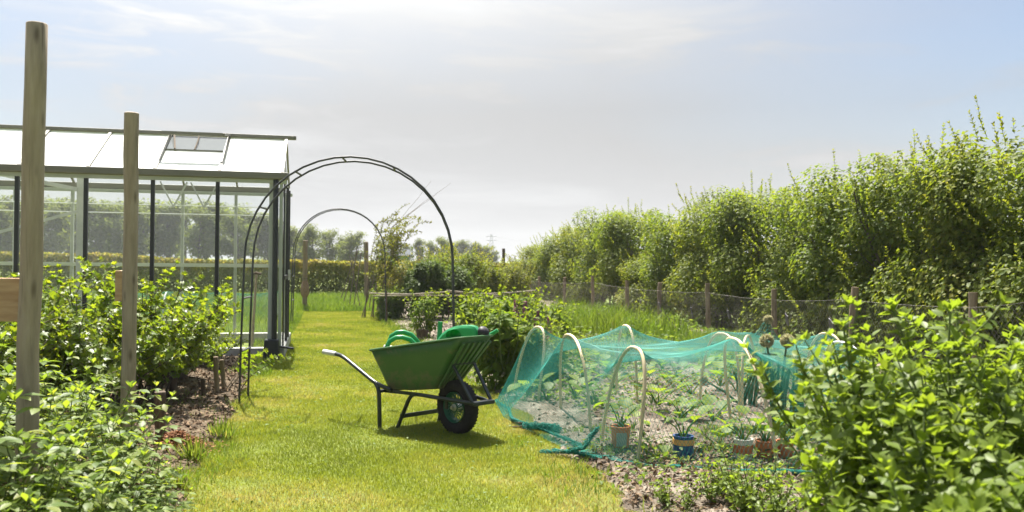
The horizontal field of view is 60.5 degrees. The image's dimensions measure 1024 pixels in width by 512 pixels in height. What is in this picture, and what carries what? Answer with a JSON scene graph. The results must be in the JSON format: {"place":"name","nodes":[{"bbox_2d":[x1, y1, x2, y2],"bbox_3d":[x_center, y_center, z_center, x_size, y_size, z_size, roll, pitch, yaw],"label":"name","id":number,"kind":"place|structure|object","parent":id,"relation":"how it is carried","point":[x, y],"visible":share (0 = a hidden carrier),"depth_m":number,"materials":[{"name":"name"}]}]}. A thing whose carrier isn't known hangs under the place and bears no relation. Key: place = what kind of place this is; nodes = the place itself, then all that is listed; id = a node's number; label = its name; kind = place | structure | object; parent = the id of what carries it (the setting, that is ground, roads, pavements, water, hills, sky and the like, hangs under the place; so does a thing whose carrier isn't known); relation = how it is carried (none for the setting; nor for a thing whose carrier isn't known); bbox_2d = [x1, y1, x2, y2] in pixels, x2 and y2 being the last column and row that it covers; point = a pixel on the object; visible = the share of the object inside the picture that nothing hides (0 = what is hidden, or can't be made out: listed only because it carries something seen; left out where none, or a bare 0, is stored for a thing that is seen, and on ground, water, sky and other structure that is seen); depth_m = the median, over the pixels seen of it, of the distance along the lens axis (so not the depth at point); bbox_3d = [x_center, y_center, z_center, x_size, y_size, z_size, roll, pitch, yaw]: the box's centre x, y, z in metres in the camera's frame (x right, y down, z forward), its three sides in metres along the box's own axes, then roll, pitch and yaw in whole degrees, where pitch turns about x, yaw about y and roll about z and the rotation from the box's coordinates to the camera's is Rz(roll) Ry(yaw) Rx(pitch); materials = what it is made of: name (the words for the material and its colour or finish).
{"place":"outdoors","nodes":[
{"label":"outdoors","id":0,"kind":"place"},
{"bbox_2d":[290,208,385,322],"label":"garden arch","id":1,"kind":"structure","parent":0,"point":[294,253],"depth_m":16.86,"materials":[{"name":"metal"}]},
{"bbox_2d":[170,311,636,511],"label":"lawn","id":2,"kind":"structure","parent":0,"point":[363,495],"depth_m":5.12,"materials":[{"name":"green plant"}]},
{"bbox_2d":[238,156,454,402],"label":"garden arch","id":3,"kind":"structure","parent":2,"relation":"on","point":[421,187],"depth_m":7.64,"materials":[{"name":"metal"}]},
{"bbox_2d":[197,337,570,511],"bbox_3d":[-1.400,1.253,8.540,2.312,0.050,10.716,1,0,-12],"label":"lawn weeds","id":4,"kind":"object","parent":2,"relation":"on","point":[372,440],"visible":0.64,"depth_m":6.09,"materials":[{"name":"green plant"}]},
{"bbox_2d":[361,185,447,317],"bbox_3d":[-2.432,-0.117,18.513,1.603,2.873,1.571,0,0,44],"label":"climbing plant","id":5,"kind":"object","parent":2,"relation":"on","point":[389,268],"visible":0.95,"depth_m":18.56,"materials":[{"name":"green plant"}]},
{"bbox_2d":[322,334,494,433],"bbox_3d":[-0.740,0.921,6.659,1.562,0.732,0.680,0,0,45],"label":"wheelbarrow","id":6,"kind":"object","parent":2,"relation":"on","point":[444,366],"visible":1,"depth_m":6.30,"materials":[{"name":"metal"}]},
{"bbox_2d":[437,325,498,339],"bbox_3d":[-0.328,0.623,6.317,0.458,0.253,0.138,1,0,16],"label":"watering can","id":7,"kind":"object","parent":6,"relation":"in","point":[463,330],"visible":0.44,"depth_m":6.29,"materials":[{"name":"green plastic"}]},
{"bbox_2d":[383,245,462,318],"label":"dark shrub","id":8,"kind":"object","parent":2,"relation":"on","point":[420,273],"visible":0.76,"depth_m":17.84,"materials":[{"name":"green plant"}]},
{"bbox_2d":[402,287,446,338],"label":"young shrub","id":9,"kind":"object","parent":2,"relation":"on","point":[430,308],"visible":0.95,"depth_m":13.51,"materials":[{"name":"green plant"}]},
{"bbox_2d":[444,287,498,327],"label":"lime plant","id":10,"kind":"object","parent":2,"relation":"on","point":[465,307],"visible":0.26,"depth_m":10.90,"materials":[{"name":"green plant"}]},
{"bbox_2d":[146,375,818,511],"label":"edge grass","id":11,"kind":"structure","parent":2,"relation":"on","point":[218,446],"depth_m":5.36,"materials":[{"name":"green plant"}]},
{"bbox_2d":[694,458,739,502],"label":"potato plant","id":12,"kind":"object","parent":2,"relation":"on","point":[714,486],"visible":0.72,"depth_m":4.45,"materials":[{"name":"green plant"}]},
{"bbox_2d":[710,443,783,511],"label":"potato plant","id":13,"kind":"object","parent":2,"relation":"on","point":[730,491],"visible":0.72,"depth_m":4.22,"materials":[{"name":"green plant"}]},
{"bbox_2d":[729,454,810,511],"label":"potato plant","id":14,"kind":"object","parent":2,"relation":"on","point":[777,505],"visible":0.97,"depth_m":3.98,"materials":[{"name":"green plant"}]},
{"bbox_2d":[755,448,830,508],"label":"potato plant","id":15,"kind":"object","parent":2,"relation":"on","point":[780,464],"visible":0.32,"depth_m":4.37,"materials":[{"name":"green plant"}]},
{"bbox_2d":[736,291,1023,507],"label":"leafy shrub","id":16,"kind":"object","parent":2,"relation":"on","point":[845,413],"visible":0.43,"depth_m":2.83,"materials":[{"name":"green plant"}]},
{"bbox_2d":[789,389,1023,511],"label":"leafy shrub","id":17,"kind":"object","parent":2,"relation":"on","point":[890,474],"visible":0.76,"depth_m":2.44,"materials":[{"name":"green plant"}]},
{"bbox_2d":[820,294,1023,511],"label":"leafy shrub","id":18,"kind":"object","parent":2,"relation":"on","point":[915,379],"visible":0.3,"depth_m":2.65,"materials":[{"name":"green plant"}]},
{"bbox_2d":[878,388,1023,511],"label":"leafy shrub","id":19,"kind":"object","parent":2,"relation":"on","point":[946,502],"visible":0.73,"depth_m":2.35,"materials":[{"name":"green plant"}]},
{"bbox_2d":[42,276,925,359],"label":"meadow","id":20,"kind":"structure","parent":0,"point":[607,300],"depth_m":26.48,"materials":[{"name":"green plant"}]},
{"bbox_2d":[0,124,295,359],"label":"greenhouse","id":21,"kind":"object","parent":20,"relation":"on","point":[82,155],"visible":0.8,"depth_m":11.02,"materials":[{"name":"glass"}]},
{"bbox_2d":[105,291,277,316],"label":"grass","id":22,"kind":"structure","parent":20,"relation":"on","point":[167,293],"depth_m":17.50,"materials":[{"name":"green plant"}]},
{"bbox_2d":[0,251,509,294],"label":"beech hedge","id":23,"kind":"object","parent":20,"relation":"on","point":[339,269],"visible":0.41,"depth_m":29.47,"materials":[{"name":"green plant"}]},
{"bbox_2d":[41,290,475,378],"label":"rough grass","id":24,"kind":"structure","parent":20,"relation":"on","point":[326,301],"depth_m":20.41,"materials":[{"name":"green plant"}]},
{"bbox_2d":[528,224,589,299],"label":"hedge tree","id":25,"kind":"object","parent":20,"relation":"on","point":[548,251],"visible":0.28,"depth_m":27.60,"materials":[{"name":"green plant"}]},
{"bbox_2d":[546,218,608,303],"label":"hedge tree","id":26,"kind":"object","parent":20,"relation":"on","point":[561,271],"visible":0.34,"depth_m":25.67,"materials":[{"name":"green plant"}]},
{"bbox_2d":[565,204,643,308],"bbox_3d":[2.587,0.075,23.849,2.153,3.004,3.003,1,0,-20],"label":"hedge tree","id":27,"kind":"object","parent":20,"relation":"on","point":[591,256],"visible":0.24,"depth_m":23.64,"materials":[{"name":"green plant"}]},
{"bbox_2d":[586,198,674,311],"bbox_3d":[3.079,0.091,21.717,2.254,3.157,2.823,1,0,-11],"label":"hedge tree","id":28,"kind":"object","parent":20,"relation":"on","point":[619,239],"visible":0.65,"depth_m":21.41,"materials":[{"name":"green plant"}]},
{"bbox_2d":[613,249,698,317],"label":"hedge tree","id":29,"kind":"object","parent":20,"relation":"on","point":[634,275],"visible":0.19,"depth_m":19.78,"materials":[{"name":"green plant"}]},
{"bbox_2d":[632,205,724,322],"bbox_3d":[3.710,0.272,18.501,2.280,2.724,2.417,1,0,-16],"label":"hedge tree","id":30,"kind":"object","parent":20,"relation":"on","point":[661,236],"visible":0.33,"depth_m":18.35,"materials":[{"name":"green plant"}]},
{"bbox_2d":[662,183,770,329],"bbox_3d":[3.980,0.129,17.065,2.218,3.060,2.736,1,0,0],"label":"hedge tree","id":31,"kind":"object","parent":20,"relation":"on","point":[684,276],"visible":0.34,"depth_m":16.66,"materials":[{"name":"green plant"}]},
{"bbox_2d":[691,170,813,336],"bbox_3d":[4.439,0.053,15.439,2.254,3.208,2.694,1,0,-6],"label":"hedge tree","id":32,"kind":"object","parent":20,"relation":"on","point":[734,265],"visible":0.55,"depth_m":15.18,"materials":[{"name":"green plant"}]},
{"bbox_2d":[528,276,1023,365],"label":"wire fence","id":33,"kind":"object","parent":20,"relation":"on","point":[972,299],"visible":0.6,"depth_m":12.85,"materials":[{"name":"grey metal"}]},
{"bbox_2d":[738,187,860,344],"bbox_3d":[4.740,0.195,13.876,2.153,2.679,2.253,1,0,-13],"label":"hedge tree","id":34,"kind":"object","parent":20,"relation":"on","point":[782,272],"visible":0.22,"depth_m":13.55,"materials":[{"name":"green plant"}]},
{"bbox_2d":[778,149,920,350],"bbox_3d":[5.006,0.053,12.476,2.280,3.208,2.544,1,0,-7],"label":"hedge tree","id":35,"kind":"object","parent":20,"relation":"on","point":[821,217],"visible":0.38,"depth_m":12.32,"materials":[{"name":"green plant"}]},
{"bbox_2d":[827,123,1019,360],"bbox_3d":[5.209,-0.015,11.417,2.254,3.340,2.566,1,0,-19],"label":"hedge tree","id":36,"kind":"object","parent":20,"relation":"on","point":[875,202],"visible":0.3,"depth_m":11.32,"materials":[{"name":"green plant"}]},
{"bbox_2d":[973,140,1023,377],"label":"hedge tree","id":37,"kind":"object","parent":20,"relation":"on","point":[1016,285],"visible":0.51,"depth_m":8.90,"materials":[{"name":"green plant"}]},
{"bbox_2d":[0,258,980,364],"bbox_3d":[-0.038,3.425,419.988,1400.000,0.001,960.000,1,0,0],"label":"ground","id":38,"kind":"structure","parent":0,"point":[299,272],"depth_m":106.26,"materials":[{"name":"green plant"}]},
{"bbox_2d":[0,202,20,260],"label":"woodland tree","id":39,"kind":"object","parent":38,"relation":"on","point":[6,222],"visible":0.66,"depth_m":100.39,"materials":[{"name":"green plant"}]},
{"bbox_2d":[43,198,74,252],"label":"woodland tree","id":40,"kind":"object","parent":38,"relation":"on","point":[57,241],"visible":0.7,"depth_m":106.74,"materials":[{"name":"green plant"}]},
{"bbox_2d":[74,196,112,252],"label":"woodland tree","id":41,"kind":"object","parent":38,"relation":"on","point":[96,226],"visible":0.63,"depth_m":99.44,"materials":[{"name":"green plant"}]},
{"bbox_2d":[93,200,123,252],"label":"woodland tree","id":42,"kind":"object","parent":38,"relation":"on","point":[114,236],"visible":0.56,"depth_m":102.55,"materials":[{"name":"green plant"}]},
{"bbox_2d":[113,198,149,255],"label":"woodland tree","id":43,"kind":"object","parent":38,"relation":"on","point":[142,239],"visible":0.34,"depth_m":106.26,"materials":[{"name":"green plant"}]},
{"bbox_2d":[145,203,185,258],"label":"woodland tree","id":44,"kind":"object","parent":38,"relation":"on","point":[166,241],"visible":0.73,"depth_m":109.32,"materials":[{"name":"green plant"}]},
{"bbox_2d":[147,199,188,257],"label":"woodland tree","id":45,"kind":"object","parent":38,"relation":"on","point":[175,223],"visible":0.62,"depth_m":110.08,"materials":[{"name":"green plant"}]},
{"bbox_2d":[177,203,214,259],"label":"woodland tree","id":46,"kind":"object","parent":38,"relation":"on","point":[207,242],"visible":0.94,"depth_m":102.67,"materials":[{"name":"green plant"}]},
{"bbox_2d":[212,207,259,259],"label":"woodland tree","id":47,"kind":"object","parent":38,"relation":"on","point":[227,245],"visible":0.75,"depth_m":101.78,"materials":[{"name":"green plant"}]},
{"bbox_2d":[226,203,267,258],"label":"woodland tree","id":48,"kind":"object","parent":38,"relation":"on","point":[248,219],"visible":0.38,"depth_m":114.37,"materials":[{"name":"green plant"}]},
{"bbox_2d":[294,223,328,267],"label":"woodland tree","id":49,"kind":"object","parent":38,"relation":"on","point":[309,232],"visible":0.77,"depth_m":99.89,"materials":[{"name":"green plant"}]},
{"bbox_2d":[316,228,342,260],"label":"woodland tree","id":50,"kind":"object","parent":38,"relation":"on","point":[332,251],"visible":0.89,"depth_m":116.75,"materials":[{"name":"green plant"}]},
{"bbox_2d":[333,230,367,261],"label":"woodland tree","id":51,"kind":"object","parent":38,"relation":"on","point":[355,241],"visible":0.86,"depth_m":100.77,"materials":[{"name":"green plant"}]},
{"bbox_2d":[0,353,836,511],"bbox_3d":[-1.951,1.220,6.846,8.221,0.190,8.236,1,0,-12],"label":"bark mulch","id":52,"kind":"object","parent":38,"relation":"on","point":[636,493],"visible":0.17,"depth_m":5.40,"materials":[{"name":"brown wood"}]},
{"bbox_2d":[0,21,47,509],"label":"wooden post","id":53,"kind":"object","parent":52,"relation":"on","point":[21,300],"visible":0.89,"depth_m":3.87,"materials":[{"name":"brown wood"}]},
{"bbox_2d":[0,382,49,510],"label":"raspberry shoot","id":54,"kind":"object","parent":52,"relation":"on","point":[5,392],"visible":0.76,"depth_m":3.44,"materials":[{"name":"green plant"}]},
{"bbox_2d":[0,397,72,510],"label":"raspberry shoot","id":55,"kind":"object","parent":52,"relation":"on","point":[23,448],"visible":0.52,"depth_m":3.58,"materials":[{"name":"green plant"}]},
{"bbox_2d":[0,360,78,466],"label":"raspberry shoot","id":56,"kind":"object","parent":52,"relation":"on","point":[6,409],"visible":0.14,"depth_m":4.83,"materials":[{"name":"green plant"}]},
{"bbox_2d":[0,426,93,511],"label":"raspberry shoot","id":57,"kind":"object","parent":52,"relation":"on","point":[61,438],"visible":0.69,"depth_m":3.37,"materials":[{"name":"green plant"}]},
{"bbox_2d":[0,387,102,502],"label":"raspberry shoot","id":58,"kind":"object","parent":52,"relation":"on","point":[48,423],"visible":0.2,"depth_m":4.24,"materials":[{"name":"green plant"}]},
{"bbox_2d":[8,350,110,442],"bbox_3d":[-2.818,0.928,5.431,0.649,0.705,0.623,1,0,-22],"label":"raspberry shoot","id":59,"kind":"object","parent":52,"relation":"on","point":[92,360],"visible":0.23,"depth_m":5.41,"materials":[{"name":"green plant"}]},
{"bbox_2d":[0,419,126,511],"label":"raspberry shoot","id":60,"kind":"object","parent":52,"relation":"on","point":[53,504],"visible":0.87,"depth_m":3.34,"materials":[{"name":"green plant"}]},
{"bbox_2d":[0,267,138,418],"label":"currant bush","id":61,"kind":"object","parent":52,"relation":"on","point":[59,326],"visible":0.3,"depth_m":6.27,"materials":[{"name":"green plant"}]},
{"bbox_2d":[5,436,148,511],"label":"raspberry shoot","id":62,"kind":"object","parent":52,"relation":"on","point":[115,500],"visible":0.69,"depth_m":3.47,"materials":[{"name":"green plant"}]},
{"bbox_2d":[41,365,112,444],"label":"raspberry shoot","id":63,"kind":"object","parent":52,"relation":"on","point":[74,371],"visible":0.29,"depth_m":5.45,"materials":[{"name":"green plant"}]},
{"bbox_2d":[39,440,134,511],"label":"raspberry shoot","id":64,"kind":"object","parent":52,"relation":"on","point":[100,466],"visible":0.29,"depth_m":3.74,"materials":[{"name":"green plant"}]},
{"bbox_2d":[39,372,149,495],"bbox_3d":[-2.213,0.948,4.555,0.589,0.666,0.613,0,0,42],"label":"raspberry shoot","id":65,"kind":"object","parent":52,"relation":"on","point":[73,387],"visible":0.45,"depth_m":4.52,"materials":[{"name":"green plant"}]},
{"bbox_2d":[50,380,146,469],"bbox_3d":[-2.317,0.985,4.913,0.481,0.591,0.474,0,0,32],"label":"raspberry shoot","id":66,"kind":"object","parent":52,"relation":"on","point":[115,408],"visible":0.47,"depth_m":4.89,"materials":[{"name":"green plant"}]},
{"bbox_2d":[1,260,221,418],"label":"currant bush","id":67,"kind":"object","parent":52,"relation":"on","point":[104,350],"visible":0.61,"depth_m":6.54,"materials":[{"name":"green plant"}]},
{"bbox_2d":[66,402,186,510],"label":"raspberry shoot","id":68,"kind":"object","parent":52,"relation":"on","point":[145,457],"visible":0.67,"depth_m":4.08,"materials":[{"name":"green plant"}]},
{"bbox_2d":[115,112,138,449],"bbox_3d":[-2.430,0.237,5.611,0.128,2.271,0.325,1,0,-8],"label":"wooden post","id":69,"kind":"object","parent":52,"relation":"on","point":[126,283],"visible":0.9,"depth_m":5.46,"materials":[{"name":"brown wood"}]},
{"bbox_2d":[81,381,176,466],"bbox_3d":[-2.210,1.004,5.040,0.512,0.550,0.607,1,0,-35],"label":"raspberry shoot","id":70,"kind":"object","parent":52,"relation":"on","point":[164,407],"visible":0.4,"depth_m":5.07,"materials":[{"name":"green plant"}]},
{"bbox_2d":[80,414,183,493],"bbox_3d":[-1.918,1.038,4.399,0.524,0.474,0.441,1,0,0],"label":"raspberry shoot","id":71,"kind":"object","parent":52,"relation":"on","point":[136,454],"visible":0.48,"depth_m":4.37,"materials":[{"name":"green plant"}]},
{"bbox_2d":[96,473,196,511],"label":"raspberry shoot","id":72,"kind":"object","parent":52,"relation":"on","point":[165,508],"visible":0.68,"depth_m":3.89,"materials":[{"name":"green plant"}]},
{"bbox_2d":[118,460,187,511],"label":"raspberry shoot","id":73,"kind":"object","parent":52,"relation":"on","point":[157,493],"visible":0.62,"depth_m":4.18,"materials":[{"name":"green plant"}]},
{"bbox_2d":[74,254,240,399],"bbox_3d":[-2.991,0.628,7.638,1.503,1.270,1.595,1,0,22],"label":"currant bush","id":74,"kind":"object","parent":52,"relation":"on","point":[188,345],"visible":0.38,"depth_m":7.38,"materials":[{"name":"green plant"}]},
{"bbox_2d":[162,432,210,462],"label":"grass tuft","id":75,"kind":"object","parent":52,"relation":"on","point":[188,450],"visible":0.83,"depth_m":5.32,"materials":[{"name":"green plant"}]},
{"bbox_2d":[148,428,230,454],"bbox_3d":[-2.149,1.183,5.650,0.709,0.168,0.869,1,0,0],"label":"mulch heap","id":76,"kind":"object","parent":52,"relation":"on","point":[182,434],"visible":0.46,"depth_m":5.60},
{"bbox_2d":[157,295,234,379],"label":"currant bush","id":77,"kind":"object","parent":52,"relation":"on","point":[209,349],"visible":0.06,"depth_m":8.53,"materials":[{"name":"green plant"}]},
{"bbox_2d":[187,317,248,366],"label":"currant bush","id":78,"kind":"object","parent":52,"relation":"on","point":[219,353],"visible":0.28,"depth_m":9.43,"materials":[{"name":"green plant"}]},
{"bbox_2d":[188,347,295,389],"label":"currant branch","id":79,"kind":"object","parent":52,"relation":"on","point":[243,367],"visible":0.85,"depth_m":7.98,"materials":[{"name":"green plant"}]},
{"bbox_2d":[867,141,1023,365],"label":"hedge tree","id":80,"kind":"object","parent":38,"relation":"on","point":[916,185],"visible":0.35,"depth_m":10.28,"materials":[{"name":"green plant"}]},
{"bbox_2d":[888,95,1023,378],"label":"hedge tree","id":81,"kind":"object","parent":38,"relation":"on","point":[1015,202],"visible":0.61,"depth_m":9.70,"materials":[{"name":"green plant"}]},
{"bbox_2d":[0,0,1023,262],"label":"sky","id":82,"kind":"structure","parent":0,"point":[532,114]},
{"bbox_2d":[392,299,972,511],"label":"planting bed","id":83,"kind":"object","parent":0,"point":[644,486],"visible":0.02,"depth_m":6.65,"materials":[{"name":"soil"}]},
{"bbox_2d":[370,284,407,320],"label":"garden shrub","id":84,"kind":"object","parent":83,"relation":"on","point":[395,304],"visible":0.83,"depth_m":17.64,"materials":[{"name":"green plant"}]},
{"bbox_2d":[374,253,427,292],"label":"garden shrub","id":85,"kind":"object","parent":83,"relation":"on","point":[396,279],"visible":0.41,"depth_m":23.81,"materials":[{"name":"green plant"}]},
{"bbox_2d":[437,255,486,316],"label":"dark shrub","id":86,"kind":"object","parent":83,"relation":"on","point":[463,278],"visible":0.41,"depth_m":18.41,"materials":[{"name":"green plant"}]},
{"bbox_2d":[433,241,496,303],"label":"garden shrub","id":87,"kind":"object","parent":83,"relation":"on","point":[471,262],"visible":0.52,"depth_m":20.86,"materials":[{"name":"green plant"}]},
{"bbox_2d":[458,252,517,307],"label":"garden shrub","id":88,"kind":"object","parent":83,"relation":"on","point":[497,279],"visible":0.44,"depth_m":21.83,"materials":[{"name":"green plant"}]},
{"bbox_2d":[463,284,538,323],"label":"lime plant","id":89,"kind":"object","parent":83,"relation":"on","point":[506,307],"visible":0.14,"depth_m":11.42,"materials":[{"name":"green plant"}]},
{"bbox_2d":[450,290,562,390],"bbox_3d":[-0.053,0.859,8.597,1.063,1.068,0.955,1,0,-30],"label":"peony bush","id":90,"kind":"object","parent":83,"relation":"on","point":[501,352],"visible":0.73,"depth_m":8.40,"materials":[{"name":"green plant"}]},
{"bbox_2d":[491,258,542,302],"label":"garden shrub","id":91,"kind":"object","parent":83,"relation":"on","point":[517,277],"visible":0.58,"depth_m":23.77,"materials":[{"name":"green plant"}]},
{"bbox_2d":[600,346,646,460],"bbox_3d":[0.725,0.979,5.616,0.116,0.814,0.543,1,0,-20],"label":"tunnel hoop","id":92,"kind":"object","parent":83,"relation":"on","point":[640,351],"visible":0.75,"depth_m":5.45,"materials":[{"name":"white plastic"}]},
{"bbox_2d":[476,295,813,358],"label":"tall grass","id":93,"kind":"structure","parent":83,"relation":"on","point":[607,317],"depth_m":13.86,"materials":[{"name":"green plant"}]},
{"bbox_2d":[649,471,700,509],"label":"potato plant","id":94,"kind":"object","parent":83,"relation":"in","point":[665,498],"visible":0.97,"depth_m":4.36,"materials":[{"name":"green plant"}]},
{"bbox_2d":[442,302,992,492],"bbox_3d":[1.474,1.109,11.279,5.006,0.556,12.696,1,0,-13],"label":"weed cover","id":95,"kind":"object","parent":83,"relation":"on","point":[626,476],"visible":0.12,"depth_m":7.84,"materials":[{"name":"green plant"}]},
{"bbox_2d":[699,368,761,405],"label":"onion plant","id":96,"kind":"object","parent":83,"relation":"on","point":[748,386],"visible":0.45,"depth_m":7.42,"materials":[{"name":"green plant"}]},
{"bbox_2d":[723,336,777,465],"bbox_3d":[1.543,0.968,5.849,0.152,0.856,1.224,1,0,1],"label":"tunnel hoop","id":97,"kind":"object","parent":83,"relation":"on","point":[727,387],"visible":0.52,"depth_m":5.75,"materials":[{"name":"white plastic"}]},
{"bbox_2d":[495,321,915,474],"bbox_3d":[1.867,0.923,7.187,4.036,0.729,4.417,1,0,0],"label":"garden net","id":98,"kind":"object","parent":97,"relation":"on","point":[551,429],"visible":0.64,"depth_m":6.16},
{"bbox_2d":[758,333,793,421],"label":"onion plant","id":99,"kind":"object","parent":83,"relation":"on","point":[784,338],"visible":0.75,"depth_m":6.46,"materials":[{"name":"green plant"}]},
{"bbox_2d":[898,309,1023,409],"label":"leafy shrub","id":100,"kind":"object","parent":83,"relation":"on","point":[1019,329],"visible":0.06,"depth_m":3.63,"materials":[{"name":"green plant"}]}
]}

